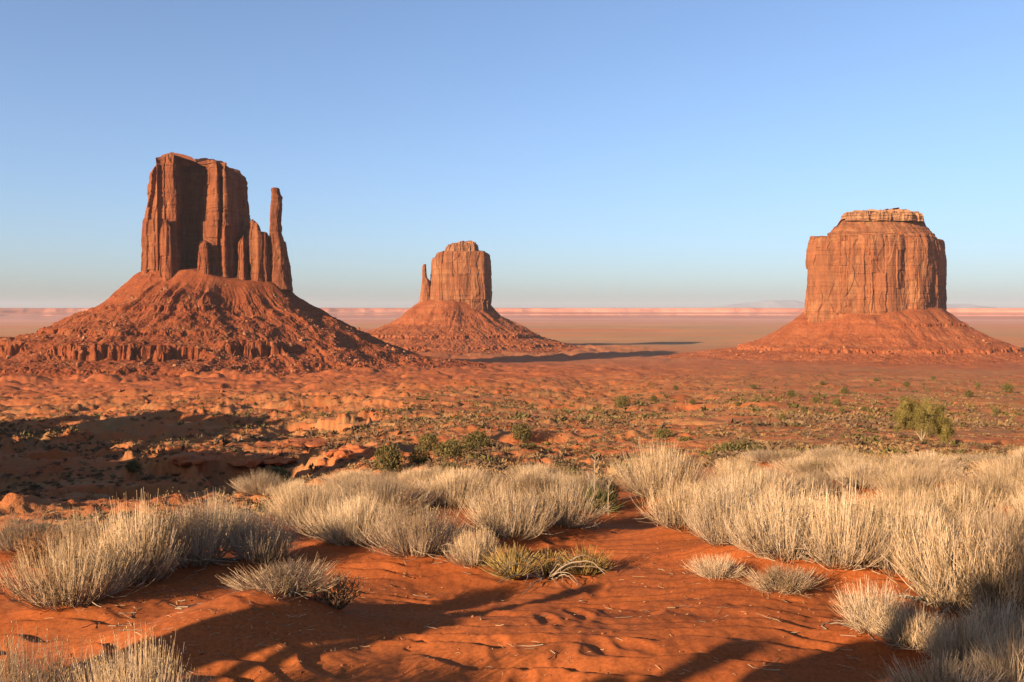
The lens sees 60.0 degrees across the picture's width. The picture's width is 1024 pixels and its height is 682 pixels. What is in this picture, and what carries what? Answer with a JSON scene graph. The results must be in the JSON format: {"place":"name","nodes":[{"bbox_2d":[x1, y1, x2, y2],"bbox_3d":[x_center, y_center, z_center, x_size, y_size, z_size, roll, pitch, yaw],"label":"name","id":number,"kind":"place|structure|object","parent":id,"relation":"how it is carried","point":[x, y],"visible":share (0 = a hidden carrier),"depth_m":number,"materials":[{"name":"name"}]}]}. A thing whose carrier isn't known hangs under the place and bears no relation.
{"place":"outdoors","nodes":[
{"label":"outdoors","id":0,"kind":"place"},
{"bbox_2d":[0,318,1023,681],"bbox_3d":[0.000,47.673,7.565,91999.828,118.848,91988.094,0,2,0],"label":"ground","id":1,"kind":"structure","parent":0,"point":[664,642],"depth_m":7.75,"materials":[{"name":"orange sand"}]},
{"bbox_2d":[0,511,66,554],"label":"dry bush","id":2,"kind":"object","parent":1,"relation":"on","point":[7,535],"visible":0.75,"depth_m":8.77,"materials":[{"name":"plant"}]},
{"bbox_2d":[6,521,69,567],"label":"twiggy bush","id":3,"kind":"object","parent":1,"relation":"on","point":[35,548],"visible":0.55,"depth_m":7.28,"materials":[{"name":"beige plant"}]},
{"bbox_2d":[0,621,113,681],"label":"dry bush","id":4,"kind":"object","parent":1,"relation":"on","point":[12,672],"visible":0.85,"depth_m":3.31,"materials":[{"name":"plant"}]},
{"bbox_2d":[0,526,146,611],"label":"dry bush","id":5,"kind":"object","parent":1,"relation":"on","point":[69,593],"visible":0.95,"depth_m":5.62,"materials":[{"name":"plant"}]},
{"bbox_2d":[40,503,134,562],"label":"dry bush","id":6,"kind":"object","parent":1,"relation":"on","point":[87,530],"visible":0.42,"depth_m":7.29,"materials":[{"name":"plant"}]},
{"bbox_2d":[41,622,198,681],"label":"dry bush","id":7,"kind":"object","parent":1,"relation":"on","point":[150,675],"visible":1,"depth_m":3.24,"materials":[{"name":"plant"}]},
{"bbox_2d":[76,487,196,589],"bbox_3d":[-2.732,1.379,6.274,0.928,0.700,1.024,-2,3,-41],"label":"dry bush","id":8,"kind":"object","parent":1,"relation":"on","point":[119,544],"visible":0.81,"depth_m":6.19,"materials":[{"name":"plant"}]},
{"bbox_2d":[168,455,213,465],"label":"rock outcrop","id":9,"kind":"object","parent":1,"relation":"on","point":[186,460],"visible":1,"depth_m":101.54,"materials":[{"name":"brown stone"}]},
{"bbox_2d":[126,488,260,575],"bbox_3d":[-2.434,1.424,6.788,1.101,0.647,0.823,-2,3,-42],"label":"dry bush","id":10,"kind":"object","parent":1,"relation":"on","point":[200,554],"visible":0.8,"depth_m":6.71,"materials":[{"name":"plant"}]},
{"bbox_2d":[164,486,280,554],"bbox_3d":[-2.611,1.606,8.028,0.988,0.528,1.324,-2,3,-39],"label":"dry bush","id":11,"kind":"object","parent":1,"relation":"on","point":[244,509],"visible":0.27,"depth_m":8.09,"materials":[{"name":"plant"}]},
{"bbox_2d":[0,271,446,374],"bbox_3d":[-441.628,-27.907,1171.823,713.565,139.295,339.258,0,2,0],"label":"rubble","id":12,"kind":"object","parent":1,"relation":"on","point":[204,336],"visible":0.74,"depth_m":1152.06,"materials":[{"name":"brown stone"}]},
{"bbox_2d":[0,403,497,514],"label":"valley grass","id":13,"kind":"structure","parent":1,"relation":"on","point":[265,494],"depth_m":99.77,"materials":[{"name":"green plant"}]},
{"bbox_2d":[0,152,500,380],"bbox_3d":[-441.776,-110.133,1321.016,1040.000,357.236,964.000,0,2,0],"label":"sandstone butte","id":14,"kind":"object","parent":1,"relation":"on","point":[203,227],"visible":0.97,"depth_m":1236.98,"materials":[{"name":"brown stone"}]},
{"bbox_2d":[206,504,311,564],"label":"dry bush","id":15,"kind":"object","parent":1,"relation":"on","point":[259,546],"visible":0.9,"depth_m":6.96,"materials":[{"name":"plant"}]},
{"bbox_2d":[227,455,297,467],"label":"rock outcrop","id":16,"kind":"object","parent":1,"relation":"on","point":[276,460],"visible":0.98,"depth_m":106.60,"materials":[{"name":"brown stone"}]},
{"bbox_2d":[227,467,301,494],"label":"dry bush","id":17,"kind":"object","parent":1,"relation":"on","point":[260,487],"visible":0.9,"depth_m":47.62,"materials":[{"name":"plant"}]},
{"bbox_2d":[255,466,291,480],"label":"green shrub","id":18,"kind":"object","parent":1,"relation":"on","point":[282,472],"visible":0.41,"depth_m":79.01,"materials":[{"name":"green plant"}]},
{"bbox_2d":[218,551,348,601],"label":"dry bush","id":19,"kind":"object","parent":1,"relation":"on","point":[287,582],"visible":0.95,"depth_m":5.11,"materials":[{"name":"plant"}]},
{"bbox_2d":[254,438,329,447],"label":"rock outcrop","id":20,"kind":"object","parent":1,"relation":"on","point":[311,442],"visible":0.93,"depth_m":123.45,"materials":[{"name":"brown stone"}]},
{"bbox_2d":[257,476,356,530],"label":"dry bush","id":21,"kind":"object","parent":1,"relation":"on","point":[290,502],"visible":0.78,"depth_m":9.25,"materials":[{"name":"plant"}]},
{"bbox_2d":[305,475,358,496],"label":"dry bush","id":22,"kind":"object","parent":1,"relation":"on","point":[339,482],"visible":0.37,"depth_m":43.26,"materials":[{"name":"plant"}]},
{"bbox_2d":[310,568,368,609],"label":"twiggy bush","id":23,"kind":"object","parent":1,"relation":"on","point":[336,601],"visible":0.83,"depth_m":5.24,"materials":[{"name":"brown plant"}]},
{"bbox_2d":[315,468,376,485],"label":"dry bush","id":24,"kind":"object","parent":1,"relation":"on","point":[343,474],"visible":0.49,"depth_m":49.22,"materials":[{"name":"plant"}]},
{"bbox_2d":[285,484,408,547],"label":"dry bush","id":25,"kind":"object","parent":1,"relation":"on","point":[353,519],"visible":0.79,"depth_m":7.72,"materials":[{"name":"plant"}]},
{"bbox_2d":[325,443,381,458],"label":"rock outcrop","id":26,"kind":"object","parent":1,"relation":"on","point":[348,450],"visible":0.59,"depth_m":93.03,"materials":[{"name":"orange stone"}]},
{"bbox_2d":[321,467,441,516],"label":"dry bush","id":27,"kind":"object","parent":1,"relation":"on","point":[388,492],"visible":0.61,"depth_m":9.77,"materials":[{"name":"plant"}]},
{"bbox_2d":[371,443,404,472],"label":"green shrub","id":28,"kind":"object","parent":1,"relation":"on","point":[383,460],"visible":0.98,"depth_m":55.02,"materials":[{"name":"green plant"}]},
{"bbox_2d":[383,463,435,487],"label":"dry bush","id":29,"kind":"object","parent":1,"relation":"on","point":[410,475],"visible":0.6,"depth_m":14.69,"materials":[{"name":"plant"}]},
{"bbox_2d":[350,495,486,564],"bbox_3d":[-0.755,1.482,7.184,1.136,0.502,0.910,0,2,-11],"label":"dry bush","id":30,"kind":"object","parent":1,"relation":"on","point":[418,538],"visible":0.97,"depth_m":7.06,"materials":[{"name":"plant"}]},
{"bbox_2d":[407,446,431,463],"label":"green shrub","id":31,"kind":"object","parent":1,"relation":"on","point":[423,453],"visible":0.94,"depth_m":56.59,"materials":[{"name":"green plant"}]},
{"bbox_2d":[416,432,438,450],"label":"green shrub","id":32,"kind":"object","parent":1,"relation":"on","point":[428,437],"visible":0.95,"depth_m":78.14,"materials":[{"name":"green plant"}]},
{"bbox_2d":[432,439,470,459],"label":"green shrub","id":33,"kind":"object","parent":1,"relation":"on","point":[447,449],"visible":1,"depth_m":55.23,"materials":[{"name":"green plant"}]},
{"bbox_2d":[421,464,487,489],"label":"dry bush","id":34,"kind":"object","parent":1,"relation":"on","point":[472,475],"visible":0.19,"depth_m":12.81,"materials":[{"name":"plant"}]},
{"bbox_2d":[400,465,513,510],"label":"dry bush","id":35,"kind":"object","parent":1,"relation":"on","point":[456,487],"visible":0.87,"depth_m":10.23,"materials":[{"name":"plant"}]},
{"bbox_2d":[19,544,901,679],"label":"pebbles","id":36,"kind":"object","parent":1,"relation":"on","point":[481,660],"visible":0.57,"depth_m":4.55,"materials":[{"name":"brown stone"}]},
{"bbox_2d":[442,523,505,567],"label":"dry bush","id":37,"kind":"object","parent":1,"relation":"on","point":[476,556],"visible":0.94,"depth_m":6.82,"materials":[{"name":"plant"}]},
{"bbox_2d":[365,240,585,355],"bbox_3d":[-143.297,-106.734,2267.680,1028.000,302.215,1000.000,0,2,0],"label":"sandstone butte","id":38,"kind":"object","parent":1,"relation":"on","point":[460,281],"visible":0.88,"depth_m":2176.31,"materials":[{"name":"brown stone"}]},
{"bbox_2d":[462,429,492,450],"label":"green shrub","id":39,"kind":"object","parent":1,"relation":"on","point":[472,438],"visible":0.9,"depth_m":75.88,"materials":[{"name":"green plant"}]},
{"bbox_2d":[462,473,522,492],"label":"dry bush","id":40,"kind":"object","parent":1,"relation":"on","point":[498,479],"visible":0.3,"depth_m":12.24,"materials":[{"name":"plant"}]},
{"bbox_2d":[450,475,566,544],"bbox_3d":[-0.018,1.496,7.944,0.952,0.540,1.314,-1,2,-22],"label":"dry bush","id":41,"kind":"object","parent":1,"relation":"on","point":[506,522],"visible":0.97,"depth_m":7.85,"materials":[{"name":"plant"}]},
{"bbox_2d":[0,412,1019,532],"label":"valley greenery","id":42,"kind":"object","parent":1,"relation":"on","point":[685,438],"visible":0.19,"depth_m":59.08,"materials":[{"name":"green plant"}]},
{"bbox_2d":[0,401,1022,539],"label":"valley grass","id":43,"kind":"structure","parent":1,"relation":"on","point":[599,470],"depth_m":59.80,"materials":[{"name":"plant"}]},
{"bbox_2d":[0,373,1023,459],"bbox_3d":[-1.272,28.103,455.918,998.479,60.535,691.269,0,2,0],"label":"valley scrub","id":44,"kind":"object","parent":1,"relation":"on","point":[786,423],"visible":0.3,"depth_m":142.91,"materials":[{"name":"green plant"}]},
{"bbox_2d":[0,371,1023,454],"bbox_3d":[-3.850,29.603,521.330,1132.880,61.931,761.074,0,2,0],"label":"valley grass","id":45,"kind":"structure","parent":1,"relation":"on","point":[769,414],"depth_m":197.38,"materials":[{"name":"green plant"}]},
{"bbox_2d":[0,364,1023,445],"bbox_3d":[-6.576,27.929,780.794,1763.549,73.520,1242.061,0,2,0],"label":"valley greenery","id":46,"kind":"object","parent":1,"relation":"on","point":[793,404],"visible":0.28,"depth_m":234.27,"materials":[{"name":"green plant"}]},
{"bbox_2d":[0,404,1023,532],"bbox_3d":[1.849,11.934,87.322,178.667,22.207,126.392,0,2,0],"label":"valley scrub","id":47,"kind":"object","parent":1,"relation":"on","point":[767,447],"visible":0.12,"depth_m":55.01,"materials":[{"name":"green plant"}]},
{"bbox_2d":[511,423,532,443],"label":"green shrub","id":48,"kind":"object","parent":1,"relation":"on","point":[527,432],"visible":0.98,"depth_m":93.84,"materials":[{"name":"green plant"}]},
{"bbox_2d":[45,529,1018,681],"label":"straw litter","id":49,"kind":"object","parent":1,"relation":"on","point":[447,614],"visible":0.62,"depth_m":4.79,"materials":[{"name":"beige plant"}]},
{"bbox_2d":[506,463,561,482],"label":"dry bush","id":50,"kind":"object","parent":1,"relation":"on","point":[540,468],"visible":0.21,"depth_m":12.98,"materials":[{"name":"plant"}]},
{"bbox_2d":[489,463,582,506],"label":"dry bush","id":51,"kind":"object","parent":1,"relation":"on","point":[533,481],"visible":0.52,"depth_m":10.10,"materials":[{"name":"plant"}]},
{"bbox_2d":[475,541,617,593],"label":"gnarled bush","id":52,"kind":"object","parent":1,"relation":"on","point":[587,564],"visible":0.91,"depth_m":6.50,"materials":[{"name":"beige plant"}]},
{"bbox_2d":[513,475,613,530],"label":"dry bush","id":53,"kind":"object","parent":1,"relation":"on","point":[571,500],"visible":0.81,"depth_m":8.36,"materials":[{"name":"plant"}]},
{"bbox_2d":[559,467,613,502],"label":"dry bush","id":54,"kind":"object","parent":1,"relation":"on","point":[582,481],"visible":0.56,"depth_m":10.59,"materials":[{"name":"plant"}]},
{"bbox_2d":[578,453,629,515],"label":"yucca plant","id":55,"kind":"object","parent":1,"relation":"on","point":[608,497],"visible":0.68,"depth_m":9.97,"materials":[{"name":"green plant"}]},
{"bbox_2d":[601,439,716,499],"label":"dry bush","id":56,"kind":"object","parent":1,"relation":"on","point":[652,472],"visible":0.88,"depth_m":10.74,"materials":[{"name":"plant"}]},
{"bbox_2d":[630,474,716,532],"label":"dry bush","id":57,"kind":"object","parent":1,"relation":"on","point":[672,519],"visible":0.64,"depth_m":7.81,"materials":[{"name":"plant"}]},
{"bbox_2d":[681,553,756,581],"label":"dry bush","id":58,"kind":"object","parent":1,"relation":"on","point":[717,569],"visible":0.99,"depth_m":5.94,"materials":[{"name":"plant"}]},
{"bbox_2d":[683,468,757,494],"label":"dry bush","id":59,"kind":"object","parent":1,"relation":"on","point":[704,483],"visible":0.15,"depth_m":9.80,"materials":[{"name":"plant"}]},
{"bbox_2d":[672,469,773,547],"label":"dry bush","id":60,"kind":"object","parent":1,"relation":"on","point":[716,513],"visible":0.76,"depth_m":6.79,"materials":[{"name":"plant"}]},
{"bbox_2d":[706,441,745,452],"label":"green shrub","id":61,"kind":"object","parent":1,"relation":"on","point":[735,446],"visible":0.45,"depth_m":40.83,"materials":[{"name":"green plant"}]},
{"bbox_2d":[699,457,763,488],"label":"dry bush","id":62,"kind":"object","parent":1,"relation":"on","point":[740,466],"visible":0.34,"depth_m":10.55,"materials":[{"name":"plant"}]},
{"bbox_2d":[685,467,800,509],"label":"dry bush","id":63,"kind":"object","parent":1,"relation":"on","point":[753,489],"visible":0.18,"depth_m":8.07,"materials":[{"name":"plant"}]},
{"bbox_2d":[730,513,797,553],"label":"dry bush","id":64,"kind":"object","parent":1,"relation":"on","point":[749,539],"visible":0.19,"depth_m":6.33,"materials":[{"name":"plant"}]},
{"bbox_2d":[717,465,811,499],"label":"dry bush","id":65,"kind":"object","parent":1,"relation":"on","point":[756,478],"visible":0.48,"depth_m":9.86,"materials":[{"name":"plant"}]},
{"bbox_2d":[736,446,797,464],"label":"dry bush","id":66,"kind":"object","parent":1,"relation":"on","point":[757,456],"visible":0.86,"depth_m":15.65,"materials":[{"name":"plant"}]},
{"bbox_2d":[712,472,845,562],"bbox_3d":[1.934,1.240,6.265,1.086,0.613,0.888,0,2,-10],"label":"dry bush","id":67,"kind":"object","parent":1,"relation":"on","point":[779,519],"visible":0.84,"depth_m":6.19,"materials":[{"name":"plant"}]},
{"bbox_2d":[754,462,807,487],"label":"dry bush","id":68,"kind":"object","parent":1,"relation":"on","point":[777,474],"visible":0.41,"depth_m":10.98,"materials":[{"name":"plant"}]},
{"bbox_2d":[735,561,827,597],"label":"dry bush","id":69,"kind":"object","parent":1,"relation":"on","point":[776,576],"visible":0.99,"depth_m":5.55,"materials":[{"name":"plant"}]},
{"bbox_2d":[761,447,817,461],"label":"dry bush","id":70,"kind":"object","parent":1,"relation":"on","point":[792,453],"visible":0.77,"depth_m":15.58,"materials":[{"name":"plant"}]},
{"bbox_2d":[769,455,828,472],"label":"dry bush","id":71,"kind":"object","parent":1,"relation":"on","point":[795,462],"visible":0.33,"depth_m":13.56,"materials":[{"name":"plant"}]},
{"bbox_2d":[782,466,848,497],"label":"dry bush","id":72,"kind":"object","parent":1,"relation":"on","point":[822,481],"visible":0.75,"depth_m":10.23,"materials":[{"name":"plant"}]},
{"bbox_2d":[783,453,847,479],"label":"dry bush","id":73,"kind":"object","parent":1,"relation":"on","point":[812,466],"visible":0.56,"depth_m":11.74,"materials":[{"name":"plant"}]},
{"bbox_2d":[796,443,873,461],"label":"dry bush","id":74,"kind":"object","parent":1,"relation":"on","point":[826,452],"visible":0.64,"depth_m":16.98,"materials":[{"name":"plant"}]},
{"bbox_2d":[658,207,1023,364],"bbox_3d":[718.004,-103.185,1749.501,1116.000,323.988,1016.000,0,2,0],"label":"sandstone butte","id":75,"kind":"object","parent":1,"relation":"on","point":[879,276],"visible":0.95,"depth_m":1666.96,"materials":[{"name":"brown stone"}]},
{"bbox_2d":[789,476,902,571],"bbox_3d":[2.211,1.223,6.117,0.886,0.640,1.037,0,2,-8],"label":"dry bush","id":76,"kind":"object","parent":1,"relation":"on","point":[837,554],"visible":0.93,"depth_m":5.94,"materials":[{"name":"plant"}]},
{"bbox_2d":[822,456,899,491],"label":"dry bush","id":77,"kind":"object","parent":1,"relation":"on","point":[870,469],"visible":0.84,"depth_m":10.82,"materials":[{"name":"plant"}]},
{"bbox_2d":[825,575,935,638],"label":"dry bush","id":78,"kind":"object","parent":1,"relation":"on","point":[873,603],"visible":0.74,"depth_m":4.75,"materials":[{"name":"plant"}]},
{"bbox_2d":[842,490,920,521],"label":"dry bush","id":79,"kind":"object","parent":1,"relation":"on","point":[878,503],"visible":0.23,"depth_m":7.77,"materials":[{"name":"plant"}]},
{"bbox_2d":[826,485,960,577],"bbox_3d":[2.626,1.271,6.001,0.930,0.636,0.763,0,2,-14],"label":"dry bush","id":80,"kind":"object","parent":1,"relation":"on","point":[895,522],"visible":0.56,"depth_m":5.92,"materials":[{"name":"plant"}]},
{"bbox_2d":[875,460,930,478],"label":"dry bush","id":81,"kind":"object","parent":1,"relation":"on","point":[893,466],"visible":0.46,"depth_m":12.41,"materials":[{"name":"plant"}]},
{"bbox_2d":[846,483,961,525],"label":"dry bush","id":82,"kind":"object","parent":1,"relation":"on","point":[917,498],"visible":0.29,"depth_m":7.74,"materials":[{"name":"plant"}]},
{"bbox_2d":[867,466,941,494],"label":"dry bush","id":83,"kind":"object","parent":1,"relation":"on","point":[888,475],"visible":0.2,"depth_m":10.60,"materials":[{"name":"plant"}]},
{"bbox_2d":[850,598,968,657],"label":"dry bush","id":84,"kind":"object","parent":1,"relation":"on","point":[910,632],"visible":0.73,"depth_m":4.46,"materials":[{"name":"plant"}]},
{"bbox_2d":[869,465,959,502],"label":"dry bush","id":85,"kind":"object","parent":1,"relation":"on","point":[902,485],"visible":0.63,"depth_m":9.02,"materials":[{"name":"plant"}]},
{"bbox_2d":[881,506,965,546],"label":"dry bush","id":86,"kind":"object","parent":1,"relation":"on","point":[926,524],"visible":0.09,"depth_m":6.95,"materials":[{"name":"plant"}]},
{"bbox_2d":[892,394,955,441],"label":"juniper tree","id":87,"kind":"object","parent":1,"relation":"on","point":[908,410],"visible":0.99,"depth_m":75.22,"materials":[{"name":"green plant"}]},
{"bbox_2d":[886,476,965,507],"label":"dry bush","id":88,"kind":"object","parent":1,"relation":"on","point":[929,490],"visible":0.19,"depth_m":8.93,"materials":[{"name":"plant"}]},
{"bbox_2d":[878,449,975,469],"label":"dry bush","id":89,"kind":"object","parent":1,"relation":"on","point":[923,459],"visible":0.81,"depth_m":15.87,"materials":[{"name":"plant"}]},
{"bbox_2d":[904,462,971,483],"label":"dry bush","id":90,"kind":"object","parent":1,"relation":"on","point":[948,476],"visible":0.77,"depth_m":12.05,"materials":[{"name":"plant"}]},
{"bbox_2d":[864,646,1015,681],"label":"dry bush","id":91,"kind":"object","parent":1,"relation":"on","point":[932,675],"visible":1,"depth_m":3.75,"materials":[{"name":"plant"}]},
{"bbox_2d":[878,507,1023,621],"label":"dry bush","id":92,"kind":"object","parent":1,"relation":"on","point":[930,591],"visible":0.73,"depth_m":5.06,"materials":[{"name":"plant"}]},
{"bbox_2d":[908,608,1019,678],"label":"dry bush","id":93,"kind":"object","parent":1,"relation":"on","point":[950,648],"visible":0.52,"depth_m":4.17,"materials":[{"name":"plant"}]},
{"bbox_2d":[907,473,1022,527],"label":"dry bush","id":94,"kind":"object","parent":1,"relation":"on","point":[954,500],"visible":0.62,"depth_m":8.03,"materials":[{"name":"plant"}]},
{"bbox_2d":[919,503,1023,622],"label":"dry bush","id":95,"kind":"object","parent":1,"relation":"on","point":[1017,592],"visible":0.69,"depth_m":4.85,"materials":[{"name":"plant"}]},
{"bbox_2d":[943,451,1008,461],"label":"dry bush","id":96,"kind":"object","parent":1,"relation":"on","point":[976,457],"visible":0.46,"depth_m":37.90,"materials":[{"name":"plant"}]},
{"bbox_2d":[938,501,1023,548],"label":"dry bush","id":97,"kind":"object","parent":1,"relation":"on","point":[993,516],"visible":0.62,"depth_m":7.22,"materials":[{"name":"plant"}]},
{"bbox_2d":[948,462,1023,505],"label":"dry bush","id":98,"kind":"object","parent":1,"relation":"on","point":[998,487],"visible":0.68,"depth_m":9.46,"materials":[{"name":"plant"}]},
{"bbox_2d":[949,591,1023,655],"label":"dry bush","id":99,"kind":"object","parent":1,"relation":"on","point":[1005,618],"visible":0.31,"depth_m":4.44,"materials":[{"name":"plant"}]},
{"bbox_2d":[949,611,1023,681],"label":"dry bush","id":100,"kind":"object","parent":1,"relation":"on","point":[1015,667],"visible":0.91,"depth_m":3.83,"materials":[{"name":"plant"}]},
{"bbox_2d":[955,458,1023,487],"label":"dry bush","id":101,"kind":"object","parent":1,"relation":"on","point":[1013,472],"visible":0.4,"depth_m":11.06,"materials":[{"name":"plant"}]},
{"bbox_2d":[972,452,1023,473],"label":"dry bush","id":102,"kind":"object","parent":1,"relation":"on","point":[1007,462],"visible":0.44,"depth_m":14.11,"materials":[{"name":"plant"}]},
{"bbox_2d":[996,492,1023,534],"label":"dry bush","id":103,"kind":"object","parent":1,"relation":"on","point":[1018,510],"visible":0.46,"depth_m":7.59,"materials":[{"name":"plant"}]},
{"bbox_2d":[0,308,1023,318],"bbox_3d":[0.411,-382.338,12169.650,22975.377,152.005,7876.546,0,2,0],"label":"mesa","id":104,"kind":"structure","parent":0,"point":[727,313],"depth_m":12481.76,"materials":[{"name":"stone"}]},
{"bbox_2d":[0,0,1023,307],"label":"sky","id":105,"kind":"structure","parent":0,"point":[600,153],"materials":[{"name":"blue"}]},
{"bbox_2d":[711,300,995,307],"bbox_3d":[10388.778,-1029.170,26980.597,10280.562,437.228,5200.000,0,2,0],"label":"mountains","id":106,"kind":"structure","parent":0,"point":[780,304],"depth_m":26392.38,"materials":[{"name":"stone"}]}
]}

